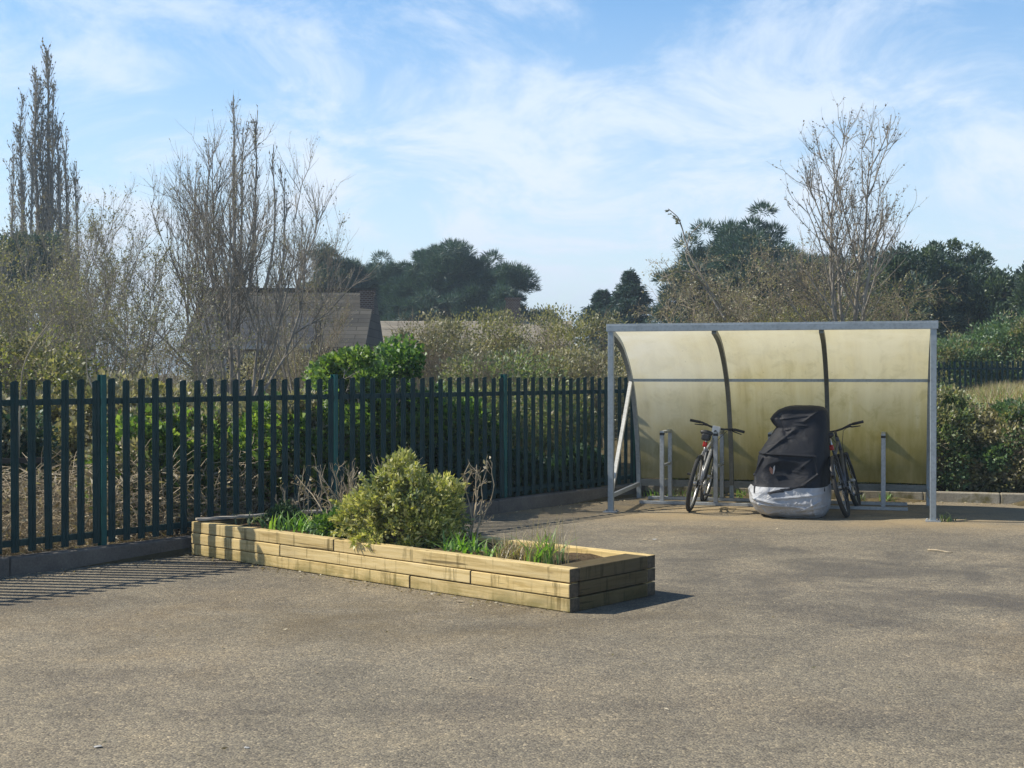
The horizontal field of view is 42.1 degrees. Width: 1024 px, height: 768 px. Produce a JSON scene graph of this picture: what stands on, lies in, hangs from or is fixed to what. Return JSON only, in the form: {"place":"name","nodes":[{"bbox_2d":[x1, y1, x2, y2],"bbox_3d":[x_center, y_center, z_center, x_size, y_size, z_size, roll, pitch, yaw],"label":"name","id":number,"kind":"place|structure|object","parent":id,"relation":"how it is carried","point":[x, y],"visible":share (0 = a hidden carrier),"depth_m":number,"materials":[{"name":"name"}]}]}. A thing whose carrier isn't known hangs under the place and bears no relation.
{"place":"outdoors","nodes":[
{"label":"outdoors","id":0,"kind":"place"},
{"bbox_2d":[0,0,1023,372],"label":"sky","id":1,"kind":"structure","parent":0,"point":[557,137],"materials":[{"name":"blue"}]},
{"bbox_2d":[1,373,1023,567],"bbox_3d":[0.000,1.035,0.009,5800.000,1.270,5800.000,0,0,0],"label":"ground","id":2,"kind":"structure","parent":0,"point":[177,553],"depth_m":16.56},
{"bbox_2d":[3,87,39,376],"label":"poplar tree","id":3,"kind":"object","parent":2,"relation":"on","point":[21,191],"visible":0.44,"depth_m":68.94,"materials":[{"name":"grey plant"}]},
{"bbox_2d":[2,457,52,512],"bbox_3d":[-5.350,1.019,13.209,1.500,0.550,0.040,0,1,-20],"label":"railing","id":4,"kind":"object","parent":2,"relation":"on","point":[21,460],"visible":0.1,"depth_m":13.35,"materials":[{"name":"black metal"}]},
{"bbox_2d":[2,391,60,500],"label":"bramble thicket","id":5,"kind":"object","parent":2,"relation":"on","point":[23,433],"visible":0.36,"depth_m":13.88,"materials":[{"name":"green plant"}]},
{"bbox_2d":[19,319,52,454],"bbox_3d":[-4.885,0.345,13.605,0.397,2.023,0.034,0,0,4],"label":"bramble cane","id":6,"kind":"object","parent":2,"relation":"on","point":[22,379],"visible":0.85,"depth_m":13.60,"materials":[{"name":"brown plant"}]},
{"bbox_2d":[0,234,87,386],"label":"sallow shrub","id":7,"kind":"object","parent":2,"relation":"on","point":[3,318],"visible":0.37,"depth_m":18.53,"materials":[{"name":"brown plant"}]},
{"bbox_2d":[21,37,71,334],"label":"poplar tree","id":8,"kind":"object","parent":2,"relation":"on","point":[47,188],"visible":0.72,"depth_m":69.78,"materials":[{"name":"grey plant"}]},
{"bbox_2d":[0,228,94,361],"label":"evergreen bush","id":9,"kind":"object","parent":2,"relation":"on","point":[41,255],"visible":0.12,"depth_m":57.38,"materials":[{"name":"green plant"}]},
{"bbox_2d":[0,321,106,459],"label":"bramble thicket","id":10,"kind":"object","parent":2,"relation":"on","point":[57,378],"visible":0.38,"depth_m":16.11,"materials":[{"name":"green plant"}]},
{"bbox_2d":[0,223,123,406],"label":"sallow shrub","id":11,"kind":"object","parent":2,"relation":"on","point":[63,266],"visible":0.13,"depth_m":23.50,"materials":[{"name":"brown plant"}]},
{"bbox_2d":[53,125,82,367],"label":"poplar tree","id":12,"kind":"object","parent":2,"relation":"on","point":[67,186],"visible":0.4,"depth_m":70.95,"materials":[{"name":"brown plant"}]},
{"bbox_2d":[0,255,148,409],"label":"sallow shrub","id":13,"kind":"object","parent":2,"relation":"on","point":[43,315],"visible":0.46,"depth_m":17.13,"materials":[{"name":"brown plant"}]},
{"bbox_2d":[7,175,189,380],"bbox_3d":[-8.282,-1.854,26.778,3.819,5.325,4.193,0,0,0],"label":"sallow shrub","id":14,"kind":"object","parent":2,"relation":"on","point":[72,245],"visible":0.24,"depth_m":26.69,"materials":[{"name":"brown plant"}]},
{"bbox_2d":[0,183,205,382],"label":"sallow shrub","id":15,"kind":"object","parent":2,"relation":"on","point":[107,262],"visible":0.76,"depth_m":20.50,"materials":[{"name":"brown plant"}]},
{"bbox_2d":[24,367,232,483],"bbox_3d":[-4.523,0.522,15.590,2.939,1.466,2.352,0,0,0],"label":"bramble thicket","id":16,"kind":"object","parent":2,"relation":"on","point":[55,415],"visible":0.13,"depth_m":15.13,"materials":[{"name":"green plant"}]},
{"bbox_2d":[0,423,279,556],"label":"dead canes","id":17,"kind":"object","parent":2,"relation":"on","point":[23,506],"visible":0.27,"depth_m":12.06,"materials":[{"name":"brown plant"}]},
{"bbox_2d":[2,459,293,554],"bbox_3d":[-5.839,1.131,10.632,2.589,0.820,9.076,0,1,39],"label":"dead bracken","id":18,"kind":"object","parent":2,"relation":"on","point":[74,504],"visible":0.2,"depth_m":12.15,"materials":[{"name":"brown plant"}]},
{"bbox_2d":[45,263,256,396],"bbox_3d":[-4.870,-0.311,17.589,2.989,2.795,2.517,0,0,0],"label":"sallow shrub","id":19,"kind":"object","parent":2,"relation":"on","point":[103,336],"visible":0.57,"depth_m":17.68,"materials":[{"name":"brown plant"}]},
{"bbox_2d":[76,395,232,528],"bbox_3d":[-3.447,0.759,13.036,1.771,1.316,1.174,0,1,-42],"label":"ivy heap","id":20,"kind":"object","parent":2,"relation":"on","point":[148,433],"visible":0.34,"depth_m":12.76,"materials":[{"name":"green plant"}]},
{"bbox_2d":[109,332,228,395],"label":"scrub bush","id":21,"kind":"object","parent":2,"relation":"on","point":[173,374],"visible":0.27,"depth_m":29.88,"materials":[{"name":"green plant"}]},
{"bbox_2d":[132,388,268,508],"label":"bramble thicket","id":22,"kind":"object","parent":2,"relation":"on","point":[217,414],"visible":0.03,"depth_m":14.70,"materials":[{"name":"green plant"}]},
{"bbox_2d":[82,93,379,408],"bbox_3d":[-4.664,-2.116,22.364,4.109,5.949,4.015,0,0,15],"label":"leafless tree","id":23,"kind":"object","parent":2,"relation":"on","point":[242,274],"visible":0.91,"depth_m":22.21,"materials":[{"name":"brown plant"}]},
{"bbox_2d":[191,90,293,287],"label":"poplar tree","id":24,"kind":"object","parent":2,"relation":"on","point":[284,207],"visible":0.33,"depth_m":45.81,"materials":[{"name":"brown plant"}]},
{"bbox_2d":[217,337,312,405],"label":"scrub bush","id":25,"kind":"object","parent":2,"relation":"on","point":[245,359],"visible":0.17,"depth_m":29.75,"materials":[{"name":"green plant"}]},
{"bbox_2d":[178,288,383,393],"bbox_3d":[-6.827,-0.981,40.066,5.345,3.930,8.255,0,0,0],"label":"bungalow","id":26,"kind":"object","parent":2,"relation":"on","point":[364,327],"visible":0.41,"depth_m":39.26,"materials":[{"name":"grey tile"}]},
{"bbox_2d":[224,355,268,387],"bbox_3d":[-7.200,-0.333,36.118,1.200,0.900,0.070,0,0,0],"label":"window","id":27,"kind":"structure","parent":26,"relation":"in","point":[243,355],"depth_m":36.09,"materials":[{"name":"grey glass"}]},
{"bbox_2d":[215,387,359,512],"bbox_3d":[-2.413,0.716,14.045,1.279,1.394,1.904,0,1,39],"label":"ivy heap","id":28,"kind":"object","parent":2,"relation":"on","point":[267,430],"visible":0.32,"depth_m":13.67,"materials":[{"name":"green plant"}]},
{"bbox_2d":[247,254,354,390],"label":"sallow shrub","id":29,"kind":"object","parent":2,"relation":"on","point":[335,330],"visible":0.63,"depth_m":27.72,"materials":[{"name":"brown plant"}]},
{"bbox_2d":[252,186,351,394],"bbox_3d":[-3.911,-1.455,24.743,1.786,4.552,2.621,0,0,0],"label":"sallow shrub","id":30,"kind":"object","parent":2,"relation":"on","point":[283,332],"visible":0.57,"depth_m":24.87,"materials":[{"name":"brown plant"}]},
{"bbox_2d":[270,343,337,394],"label":"scrub bush","id":31,"kind":"object","parent":2,"relation":"on","point":[298,376],"visible":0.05,"depth_m":28.79,"materials":[{"name":"green plant"}]},
{"bbox_2d":[0,374,635,554],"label":"palisade fence","id":32,"kind":"object","parent":2,"relation":"on","point":[99,400],"visible":0.77,"depth_m":12.73,"materials":[{"name":"metal"}]},
{"bbox_2d":[0,483,644,577],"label":"kerb under fence","id":33,"kind":"structure","parent":2,"relation":"on","point":[23,564],"depth_m":11.58,"materials":[{"name":"concrete"}]},
{"bbox_2d":[301,240,376,287],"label":"pine tree","id":34,"kind":"object","parent":2,"relation":"on","point":[352,262],"visible":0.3,"depth_m":76.89,"materials":[{"name":"green plant"}]},
{"bbox_2d":[300,341,400,507],"bbox_3d":[-1.851,0.475,15.020,1.182,1.932,1.514,0,1,41],"label":"ivy heap","id":35,"kind":"object","parent":2,"relation":"on","point":[354,361],"visible":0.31,"depth_m":14.92,"materials":[{"name":"green plant"}]},
{"bbox_2d":[355,249,393,297],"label":"pine tree","id":36,"kind":"object","parent":2,"relation":"on","point":[378,253],"visible":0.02,"depth_m":78.54,"materials":[{"name":"green plant"}]},
{"bbox_2d":[327,333,453,476],"bbox_3d":[-1.478,0.417,15.850,1.602,2.062,1.802,0,0,0],"label":"ivy heap","id":37,"kind":"object","parent":2,"relation":"on","point":[403,360],"visible":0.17,"depth_m":15.67,"materials":[{"name":"green plant"}]},
{"bbox_2d":[365,247,450,320],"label":"pine tree","id":38,"kind":"object","parent":2,"relation":"on","point":[397,281],"visible":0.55,"depth_m":75.42,"materials":[{"name":"green plant"}]},
{"bbox_2d":[376,440,473,499],"bbox_3d":[-0.951,1.038,15.034,0.663,0.818,1.614,0,1,38],"label":"ivy heap","id":39,"kind":"object","parent":2,"relation":"on","point":[445,459],"visible":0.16,"depth_m":15.05,"materials":[{"name":"green plant"}]},
{"bbox_2d":[371,306,504,389],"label":"scrub bush","id":40,"kind":"object","parent":2,"relation":"on","point":[438,346],"visible":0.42,"depth_m":23.81,"materials":[{"name":"green plant"}]},
{"bbox_2d":[399,380,498,459],"bbox_3d":[-0.805,0.659,16.386,1.501,1.436,1.552,0,0,0],"label":"ivy heap","id":41,"kind":"object","parent":2,"relation":"on","point":[454,423],"visible":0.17,"depth_m":16.09,"materials":[{"name":"green plant"}]},
{"bbox_2d":[400,237,505,320],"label":"pine tree","id":42,"kind":"object","parent":2,"relation":"on","point":[452,268],"visible":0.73,"depth_m":73.81,"materials":[{"name":"green plant"}]},
{"bbox_2d":[380,297,574,387],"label":"long house","id":43,"kind":"structure","parent":2,"relation":"on","point":[515,301],"depth_m":55.13,"materials":[{"name":"tile"}]},
{"bbox_2d":[412,305,545,389],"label":"scrub bush","id":44,"kind":"object","parent":2,"relation":"on","point":[486,322],"visible":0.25,"depth_m":24.84,"materials":[{"name":"green plant"}]},
{"bbox_2d":[445,382,538,455],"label":"privet bush","id":45,"kind":"object","parent":2,"relation":"on","point":[513,420],"visible":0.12,"depth_m":17.19,"materials":[{"name":"green plant"}]},
{"bbox_2d":[436,258,558,320],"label":"pine tree","id":46,"kind":"object","parent":2,"relation":"on","point":[512,280],"visible":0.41,"depth_m":72.54,"materials":[{"name":"green plant"}]},
{"bbox_2d":[453,445,553,502],"bbox_3d":[-0.109,1.084,16.061,0.656,0.705,1.915,0,1,36],"label":"ivy heap","id":47,"kind":"object","parent":2,"relation":"on","point":[514,484],"visible":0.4,"depth_m":15.94,"materials":[{"name":"green plant"}]},
{"bbox_2d":[419,337,603,443],"bbox_3d":[0.027,0.132,19.997,2.804,1.733,2.365,0,1,21],"label":"scrub bush","id":48,"kind":"object","parent":2,"relation":"on","point":[464,367],"visible":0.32,"depth_m":19.72,"materials":[{"name":"green plant"}]},
{"bbox_2d":[0,495,1023,767],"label":"yard surface","id":49,"kind":"object","parent":2,"relation":"on","point":[140,665],"visible":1,"depth_m":7.55,"materials":[{"name":"grey asphalt"}]},
{"bbox_2d":[191,516,654,612],"bbox_3d":[-0.903,1.380,10.773,4.341,0.297,0.997,0,1,42],"label":"raised planter","id":50,"kind":"object","parent":49,"relation":"on","point":[589,578],"visible":0.71,"depth_m":9.86,"materials":[{"name":"brown wood"}]},
{"bbox_2d":[232,511,277,527],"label":"leafy clump","id":51,"kind":"object","parent":50,"relation":"on","point":[252,520],"visible":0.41,"depth_m":11.92,"materials":[{"name":"green plant"}]},
{"bbox_2d":[195,509,321,520],"bbox_3d":[-2.290,1.192,12.116,1.177,0.036,0.100,0,1,-31],"label":"weathered board","id":52,"kind":"object","parent":50,"relation":"on","point":[224,517],"visible":0.66,"depth_m":11.95,"materials":[{"name":"grey wood"}]},
{"bbox_2d":[261,498,307,526],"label":"clump","id":53,"kind":"object","parent":50,"relation":"on","point":[289,508],"visible":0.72,"depth_m":11.76,"materials":[{"name":"green plant"}]},
{"bbox_2d":[256,511,316,532],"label":"leafy clump","id":54,"kind":"object","parent":50,"relation":"on","point":[288,527],"visible":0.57,"depth_m":11.46,"materials":[{"name":"green plant"}]},
{"bbox_2d":[274,475,333,515],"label":"bare shrub","id":55,"kind":"object","parent":50,"relation":"on","point":[297,500],"visible":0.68,"depth_m":12.01,"materials":[{"name":"brown plant"}]},
{"bbox_2d":[308,505,359,538],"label":"bush","id":56,"kind":"object","parent":50,"relation":"on","point":[321,525],"visible":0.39,"depth_m":10.90,"materials":[{"name":"green plant"}]},
{"bbox_2d":[292,453,381,513],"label":"bare shrub","id":57,"kind":"object","parent":50,"relation":"on","point":[350,483],"visible":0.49,"depth_m":11.67,"materials":[{"name":"brown plant"}]},
{"bbox_2d":[327,446,481,551],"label":"golden shrub","id":58,"kind":"object","parent":50,"relation":"on","point":[409,505],"visible":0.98,"depth_m":10.46,"materials":[{"name":"green plant"}]},
{"bbox_2d":[427,529,488,553],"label":"leafy clump","id":59,"kind":"object","parent":50,"relation":"on","point":[453,545],"visible":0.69,"depth_m":10.12,"materials":[{"name":"green plant"}]},
{"bbox_2d":[449,455,494,541],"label":"bare shrub","id":60,"kind":"object","parent":50,"relation":"on","point":[476,505],"visible":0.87,"depth_m":10.75,"materials":[{"name":"brown plant"}]},
{"bbox_2d":[450,538,519,556],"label":"leafy clump","id":61,"kind":"object","parent":50,"relation":"on","point":[483,549],"visible":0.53,"depth_m":9.94,"materials":[{"name":"green plant"}]},
{"bbox_2d":[479,533,533,560],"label":"grass tuft","id":62,"kind":"object","parent":50,"relation":"on","point":[517,553],"visible":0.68,"depth_m":9.76,"materials":[{"name":"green plant"}]},
{"bbox_2d":[508,508,577,564],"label":"grass tuft","id":63,"kind":"object","parent":50,"relation":"on","point":[545,554],"visible":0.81,"depth_m":9.56,"materials":[{"name":"green plant"}]},
{"bbox_2d":[2,494,1013,748],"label":"leaf litter","id":64,"kind":"object","parent":49,"relation":"on","point":[430,592],"visible":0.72,"depth_m":10.48,"materials":[{"name":"brown plant"}]},
{"bbox_2d":[686,419,744,511],"bbox_3d":[2.322,0.993,16.010,0.692,1.009,1.754,12,4,16],"label":"bicycle","id":65,"kind":"object","parent":49,"relation":"on","point":[703,460],"visible":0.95,"depth_m":15.77,"materials":[{"name":"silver metal"}]},
{"bbox_2d":[603,321,940,521],"bbox_3d":[3.115,0.393,15.857,3.740,2.188,1.902,0,0,16],"label":"cycle shelter","id":66,"kind":"object","parent":49,"relation":"on","point":[876,377],"visible":0.91,"depth_m":16.20,"materials":[{"name":"grey paint"}]},
{"bbox_2d":[639,429,907,510],"bbox_3d":[3.202,1.031,16.371,3.190,0.899,0.695,0,0,16],"label":"cycle rack","id":67,"kind":"object","parent":49,"relation":"on","point":[715,498],"visible":0.63,"depth_m":16.34,"materials":[{"name":"metal"}]},
{"bbox_2d":[748,405,831,517],"bbox_3d":[3.228,0.864,15.437,0.923,1.248,1.644,0,0,16],"label":"covered scooter","id":68,"kind":"object","parent":49,"relation":"on","point":[791,474],"visible":0.98,"depth_m":14.83,"materials":[{"name":"black fabric"}]},
{"bbox_2d":[828,420,863,516],"bbox_3d":[3.833,1.005,15.487,0.692,1.009,1.754,-16,-5,20],"label":"bicycle","id":69,"kind":"object","parent":49,"relation":"on","point":[836,461],"visible":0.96,"depth_m":15.27,"materials":[{"name":"black metal"}]},
{"bbox_2d":[938,512,964,521],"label":"weed","id":70,"kind":"object","parent":49,"relation":"on","point":[948,518],"visible":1,"depth_m":14.50,"materials":[{"name":"green plant"}]},
{"bbox_2d":[458,302,604,410],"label":"scrub bush","id":71,"kind":"object","parent":2,"relation":"on","point":[539,339],"visible":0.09,"depth_m":25.96,"materials":[{"name":"green plant"}]},
{"bbox_2d":[507,375,603,458],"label":"privet bush","id":72,"kind":"object","parent":2,"relation":"on","point":[560,422],"visible":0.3,"depth_m":18.20,"materials":[{"name":"green plant"}]},
{"bbox_2d":[543,441,603,491],"bbox_3d":[0.830,1.080,17.218,0.617,0.698,1.402,0,1,33],"label":"ivy heap","id":73,"kind":"object","parent":2,"relation":"on","point":[574,465],"visible":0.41,"depth_m":17.01,"materials":[{"name":"green plant"}]},
{"bbox_2d":[518,305,634,425],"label":"scrub bush","id":74,"kind":"object","parent":2,"relation":"on","point":[570,330],"visible":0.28,"depth_m":24.87,"materials":[{"name":"green plant"}]},
{"bbox_2d":[528,338,629,446],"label":"scrub bush","id":75,"kind":"object","parent":2,"relation":"on","point":[600,359],"visible":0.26,"depth_m":20.24,"materials":[{"name":"green plant"}]},
{"bbox_2d":[571,289,620,373],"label":"conifer tree","id":76,"kind":"object","parent":2,"relation":"on","point":[600,299],"visible":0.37,"depth_m":66.68,"materials":[{"name":"green plant"}]},
{"bbox_2d":[581,267,659,382],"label":"conifer tree","id":77,"kind":"object","parent":2,"relation":"on","point":[627,295],"visible":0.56,"depth_m":65.52,"materials":[{"name":"green plant"}]},
{"bbox_2d":[647,261,732,323],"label":"thicket","id":78,"kind":"object","parent":2,"relation":"on","point":[655,309],"visible":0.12,"depth_m":57.72,"materials":[{"name":"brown plant"}]},
{"bbox_2d":[657,209,725,320],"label":"arching bramble","id":79,"kind":"object","parent":2,"relation":"on","point":[700,282],"visible":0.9,"depth_m":26.01,"materials":[{"name":"brown plant"}]},
{"bbox_2d":[645,219,756,323],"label":"pine tree","id":80,"kind":"object","parent":2,"relation":"on","point":[719,244],"visible":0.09,"depth_m":58.54,"materials":[{"name":"green plant"}]},
{"bbox_2d":[664,478,750,480],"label":"hedge shrub","id":81,"kind":"object","parent":2,"relation":"on","point":[696,479],"visible":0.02,"depth_m":17.91,"materials":[{"name":"green plant"}]},
{"bbox_2d":[627,248,792,323],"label":"thorn thicket","id":82,"kind":"object","parent":2,"relation":"on","point":[743,313],"visible":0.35,"depth_m":24.92,"materials":[{"name":"brown plant"}]},
{"bbox_2d":[694,297,807,322],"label":"thorn undergrowth","id":83,"kind":"object","parent":2,"relation":"on","point":[759,310],"visible":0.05,"depth_m":26.30,"materials":[{"name":"brown plant"}]},
{"bbox_2d":[662,233,855,322],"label":"thorn thicket","id":84,"kind":"object","parent":2,"relation":"on","point":[769,283],"visible":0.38,"depth_m":26.41,"materials":[{"name":"brown plant"}]},
{"bbox_2d":[678,199,840,321],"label":"pine tree","id":85,"kind":"object","parent":2,"relation":"on","point":[763,229],"visible":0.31,"depth_m":57.28,"materials":[{"name":"green plant"}]},
{"bbox_2d":[671,229,903,322],"bbox_3d":[5.383,-1.160,26.221,4.508,3.478,4.107,0,0,0],"label":"thorn thicket","id":86,"kind":"object","parent":2,"relation":"on","point":[793,294],"visible":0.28,"depth_m":25.64,"materials":[{"name":"brown plant"}]},
{"bbox_2d":[753,305,860,321],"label":"thorn undergrowth","id":87,"kind":"object","parent":2,"relation":"on","point":[788,316],"visible":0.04,"depth_m":25.43,"materials":[{"name":"brown plant"}]},
{"bbox_2d":[781,245,877,321],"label":"pine tree","id":88,"kind":"object","parent":2,"relation":"on","point":[811,262],"visible":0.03,"depth_m":59.31,"materials":[{"name":"green plant"}]},
{"bbox_2d":[645,486,1023,503],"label":"kerb behind shelter","id":89,"kind":"structure","parent":2,"relation":"on","point":[977,497],"depth_m":16.68,"materials":[{"name":"concrete"}]},
{"bbox_2d":[766,92,926,321],"bbox_3d":[6.482,-2.707,24.799,2.732,5.888,3.008,0,1,-41],"label":"bare tree","id":90,"kind":"object","parent":2,"relation":"on","point":[833,257],"visible":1,"depth_m":24.80,"materials":[{"name":"brown plant"}]},
{"bbox_2d":[831,482,906,484],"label":"hedge shrub","id":91,"kind":"object","parent":2,"relation":"on","point":[874,483],"depth_m":17.27,"materials":[{"name":"green plant"}]},
{"bbox_2d":[798,253,973,388],"bbox_3d":[7.425,-1.253,26.908,3.340,3.342,3.576,0,0,0],"label":"thorn thicket","id":92,"kind":"object","parent":2,"relation":"on","point":[883,311],"visible":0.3,"depth_m":26.38,"materials":[{"name":"brown plant"}]},
{"bbox_2d":[843,240,968,341],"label":"evergreen tree","id":93,"kind":"object","parent":2,"relation":"on","point":[913,260],"visible":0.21,"depth_m":45.07,"materials":[{"name":"green plant"}]},
{"bbox_2d":[895,381,1003,491],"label":"hedge shrub","id":94,"kind":"object","parent":2,"relation":"on","point":[957,414],"visible":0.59,"depth_m":17.01,"materials":[{"name":"green plant"}]},
{"bbox_2d":[906,237,998,334],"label":"evergreen tree","id":95,"kind":"object","parent":2,"relation":"on","point":[960,263],"visible":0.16,"depth_m":46.13,"materials":[{"name":"green plant"}]},
{"bbox_2d":[937,331,1010,393],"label":"green bush","id":96,"kind":"object","parent":2,"relation":"on","point":[965,349],"visible":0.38,"depth_m":33.35,"materials":[{"name":"green plant"}]},
{"bbox_2d":[937,361,1023,392],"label":"railings","id":97,"kind":"object","parent":2,"relation":"on","point":[970,368],"visible":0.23,"depth_m":31.49,"materials":[{"name":"green metal"}]},
{"bbox_2d":[937,380,1023,470],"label":"dry grass","id":98,"kind":"structure","parent":2,"relation":"on","point":[986,390],"depth_m":19.88,"materials":[{"name":"yellow plant"}]},
{"bbox_2d":[939,314,1023,389],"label":"green bush","id":99,"kind":"object","parent":2,"relation":"on","point":[982,334],"visible":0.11,"depth_m":34.38,"materials":[{"name":"green plant"}]},
{"bbox_2d":[948,386,1023,492],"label":"hedge shrub","id":100,"kind":"object","parent":2,"relation":"on","point":[1006,425],"visible":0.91,"depth_m":16.88,"materials":[{"name":"green plant"}]},
{"bbox_2d":[953,264,1020,334],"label":"evergreen tree","id":101,"kind":"object","parent":2,"relation":"on","point":[997,285],"visible":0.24,"depth_m":45.33,"materials":[{"name":"green plant"}]},
{"bbox_2d":[959,382,1023,411],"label":"green grass","id":102,"kind":"structure","parent":2,"relation":"on","point":[1001,392],"depth_m":19.39,"materials":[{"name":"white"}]},
{"bbox_2d":[972,310,1023,384],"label":"green bush","id":103,"kind":"object","parent":2,"relation":"on","point":[1013,331],"visible":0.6,"depth_m":33.62,"materials":[{"name":"green plant"}]},
{"bbox_2d":[1005,260,1023,359],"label":"evergreen tree","id":104,"kind":"object","parent":2,"relation":"on","point":[1016,296],"visible":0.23,"depth_m":44.18,"materials":[{"name":"green plant"}]},
{"bbox_2d":[836,262,903,319],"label":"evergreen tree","id":105,"kind":"object","parent":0,"point":[852,297],"depth_m":47.85,"materials":[{"name":"green plant"}]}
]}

